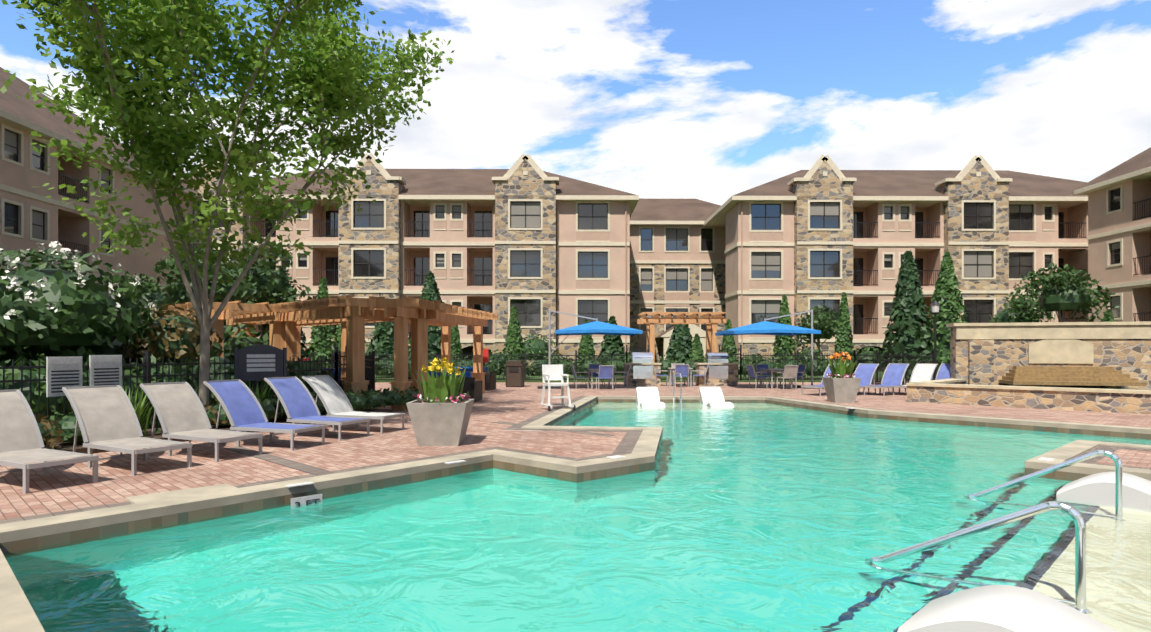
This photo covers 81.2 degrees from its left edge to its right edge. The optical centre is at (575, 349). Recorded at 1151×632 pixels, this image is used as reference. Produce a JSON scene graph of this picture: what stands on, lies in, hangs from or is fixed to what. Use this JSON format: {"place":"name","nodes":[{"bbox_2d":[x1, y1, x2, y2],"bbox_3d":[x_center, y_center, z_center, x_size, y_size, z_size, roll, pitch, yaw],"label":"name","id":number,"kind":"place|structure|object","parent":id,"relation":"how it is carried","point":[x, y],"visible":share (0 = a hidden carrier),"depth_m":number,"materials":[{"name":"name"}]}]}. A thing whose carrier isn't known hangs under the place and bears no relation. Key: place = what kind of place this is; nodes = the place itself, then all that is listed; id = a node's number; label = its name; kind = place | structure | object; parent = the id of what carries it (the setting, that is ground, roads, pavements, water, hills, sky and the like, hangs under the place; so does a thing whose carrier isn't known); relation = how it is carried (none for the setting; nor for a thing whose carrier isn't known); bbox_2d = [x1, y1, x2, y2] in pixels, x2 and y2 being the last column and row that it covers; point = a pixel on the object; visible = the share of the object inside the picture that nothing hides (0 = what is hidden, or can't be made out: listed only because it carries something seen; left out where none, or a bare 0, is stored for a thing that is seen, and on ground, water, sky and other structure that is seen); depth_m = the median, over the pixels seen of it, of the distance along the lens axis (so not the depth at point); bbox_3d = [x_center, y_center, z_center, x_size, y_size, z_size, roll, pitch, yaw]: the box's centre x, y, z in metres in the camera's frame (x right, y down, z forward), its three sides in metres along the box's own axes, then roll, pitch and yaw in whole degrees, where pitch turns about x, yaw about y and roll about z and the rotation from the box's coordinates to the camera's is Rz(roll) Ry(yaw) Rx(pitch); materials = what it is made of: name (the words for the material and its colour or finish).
{"place":"outdoors","nodes":[
{"label":"outdoors","id":0,"kind":"place"},
{"bbox_2d":[0,0,454,410],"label":"tree","id":1,"kind":"object","parent":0,"point":[180,137],"depth_m":11.88,"materials":[{"name":"green plant"}]},
{"bbox_2d":[46,344,488,396],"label":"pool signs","id":2,"kind":"object","parent":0,"point":[259,362],"visible":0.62,"depth_m":11.28,"materials":[{"name":"grey metal"}]},
{"bbox_2d":[0,382,1150,631],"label":"pool deck","id":3,"kind":"structure","parent":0,"point":[64,504],"depth_m":9.19,"materials":[{"name":"stone"}]},
{"bbox_2d":[0,375,405,493],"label":"lounge chairs","id":4,"kind":"object","parent":3,"relation":"on","point":[107,418],"visible":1,"depth_m":9.47,"materials":[{"name":"beige fabric"}]},
{"bbox_2d":[291,494,321,505],"bbox_3d":[-2.877,1.668,7.190,0.340,0.200,0.010,0,0,-46],"label":"depth marker","id":5,"kind":"object","parent":3,"relation":"attached to","point":[301,500],"visible":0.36,"depth_m":7.17,"materials":[{"name":"white tile"}]},
{"bbox_2d":[295,498,319,504],"bbox_3d":[-2.866,1.662,7.184,0.004,0.105,0.266,0,0,44],"label":"sign lettering","id":6,"kind":"object","parent":5,"relation":"attached to","point":[309,500],"visible":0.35,"depth_m":7.20},
{"bbox_2d":[327,367,495,401],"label":"wicker sofas","id":7,"kind":"object","parent":3,"relation":"on","point":[472,386],"visible":0.29,"depth_m":19.21,"materials":[{"name":"brown wicker"}]},
{"bbox_2d":[163,295,725,410],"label":"pergolas","id":8,"kind":"object","parent":3,"relation":"on","point":[350,314],"visible":0.73,"depth_m":17.76,"materials":[{"name":"brown wood"}]},
{"bbox_2d":[0,345,934,428],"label":"pool fence","id":9,"kind":"object","parent":3,"relation":"on","point":[335,360],"visible":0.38,"depth_m":16.38,"materials":[{"name":"black metal"}]},
{"bbox_2d":[505,361,524,386],"bbox_3d":[-2.444,0.973,27.197,0.720,1.050,0.725,0,0,4],"label":"trash bin","id":10,"kind":"object","parent":3,"relation":"on","point":[514,373],"visible":1,"depth_m":26.87,"materials":[{"name":"brown"}]},
{"bbox_2d":[541,364,575,410],"bbox_3d":[-0.455,0.935,16.759,0.680,1.119,0.815,0,0,-21],"label":"lifeguard chair","id":11,"kind":"object","parent":3,"relation":"on","point":[552,372],"visible":1,"depth_m":16.99,"materials":[{"name":"white plastic"}]},
{"bbox_2d":[406,377,860,445],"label":"planters","id":12,"kind":"object","parent":3,"relation":"on","point":[437,424],"visible":0.81,"depth_m":10.40,"materials":[{"name":"concrete"}]},
{"bbox_2d":[410,351,856,404],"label":"flowers","id":13,"kind":"object","parent":12,"relation":"in","point":[442,387],"depth_m":10.63,"materials":[{"name":"yellow plant"}]},
{"bbox_2d":[623,352,738,385],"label":"outdoor grills","id":14,"kind":"object","parent":3,"relation":"on","point":[721,371],"visible":1,"depth_m":27.75,"materials":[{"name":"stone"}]},
{"bbox_2d":[538,309,824,388],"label":"patio umbrellas","id":15,"kind":"object","parent":3,"relation":"on","point":[764,327],"visible":0.94,"depth_m":25.35,"materials":[{"name":"blue fabric"}]},
{"bbox_2d":[570,363,806,389],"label":"patio chairs","id":16,"kind":"object","parent":3,"relation":"on","point":[601,371],"visible":0.96,"depth_m":26.26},
{"bbox_2d":[801,363,949,395],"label":"lounge chairs","id":17,"kind":"object","parent":3,"relation":"on","point":[893,375],"visible":0.54,"depth_m":22.82,"materials":[{"name":"fabric"}]},
{"bbox_2d":[930,300,939,377],"bbox_3d":[14.753,-0.267,27.540,0.380,3.530,0.400,0,0,-1],"label":"lamp post","id":18,"kind":"object","parent":3,"relation":"on","point":[935,305],"visible":0.79,"depth_m":27.50,"materials":[{"name":"black metal"}]},
{"bbox_2d":[906,321,1150,413],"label":"fountain wall","id":19,"kind":"structure","parent":3,"relation":"on","point":[988,361],"depth_m":20.97,"materials":[{"name":"stone"}]},
{"bbox_2d":[1003,385,1150,389],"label":"fountain water","id":20,"kind":"structure","parent":19,"relation":"in","point":[1115,387],"depth_m":20.40,"materials":[{"name":"liquid"}]},
{"bbox_2d":[0,0,1150,430],"label":"sky","id":21,"kind":"structure","parent":0,"point":[712,101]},
{"bbox_2d":[3,402,1150,631],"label":"pool water","id":22,"kind":"structure","parent":0,"point":[759,518],"depth_m":5.60,"materials":[{"name":"teal liquid"}]},
{"bbox_3d":[3.362,2.363,20.253,5.850,0.870,1.870,0,0,-1],"label":"pool ledge","id":23,"kind":"object","parent":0,"visible":0},
{"bbox_2d":[636,387,1150,631],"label":"in-pool loungers","id":24,"kind":"object","parent":23,"relation":"on","point":[999,608],"visible":0.67,"depth_m":3.75,"materials":[{"name":"white plastic"}]},
{"bbox_2d":[673,372,1122,604],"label":"pool handrails","id":25,"kind":"object","parent":23,"relation":"on","point":[1074,514],"visible":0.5,"depth_m":4.86,"materials":[{"name":"silver metal"}]},
{"label":"ground","id":26,"kind":"structure","parent":0,"visible":0},
{"bbox_2d":[0,67,201,320],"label":"building","id":27,"kind":"structure","parent":26,"relation":"on","point":[31,216],"depth_m":33.45,"materials":[{"name":"paint"}]},
{"bbox_2d":[0,371,909,465],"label":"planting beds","id":28,"kind":"object","parent":26,"relation":"on","point":[68,446],"visible":0.07,"depth_m":15.45,"materials":[{"name":"green plant"}]},
{"bbox_2d":[0,241,222,415],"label":"flowering shrubs","id":29,"kind":"object","parent":28,"relation":"on","point":[52,308],"visible":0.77,"depth_m":12.91,"materials":[{"name":"green plant"}]},
{"bbox_2d":[0,314,886,448],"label":"shrubs","id":30,"kind":"object","parent":28,"relation":"on","point":[61,430],"visible":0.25,"depth_m":14.67,"materials":[{"name":"green plant"}]},
{"bbox_2d":[259,250,937,378],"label":"evergreen trees","id":31,"kind":"object","parent":28,"relation":"on","point":[908,317],"visible":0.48,"depth_m":31.02,"materials":[{"name":"green plant"}]},
{"bbox_2d":[111,235,1119,351],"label":"trees","id":32,"kind":"object","parent":28,"relation":"on","point":[257,284],"depth_m":29.83,"materials":[{"name":"green plant"}]},
{"bbox_2d":[307,277,1114,376],"bbox_3d":[7.535,-0.716,31.442,36.682,4.375,10.336,0,0,-1],"label":"arborvitae","id":33,"kind":"object","parent":28,"relation":"on","point":[322,343],"visible":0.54,"depth_m":32.77,"materials":[{"name":"green plant"}]},
{"bbox_2d":[924,251,968,371],"bbox_3d":[18.343,-1.762,33.105,2.553,6.184,2.564,0,0,-1],"label":"tall arborvitae","id":34,"kind":"object","parent":28,"relation":"on","point":[946,293],"visible":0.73,"depth_m":32.67,"materials":[{"name":"green plant"}]},
{"bbox_2d":[181,153,1087,370],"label":"building","id":35,"kind":"structure","parent":26,"relation":"on","point":[529,239],"depth_m":44.51,"materials":[{"name":"paint"}]},
{"bbox_2d":[1073,147,1150,321],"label":"building","id":36,"kind":"structure","parent":26,"relation":"on","point":[1119,231],"depth_m":39.50,"materials":[{"name":"paint"}]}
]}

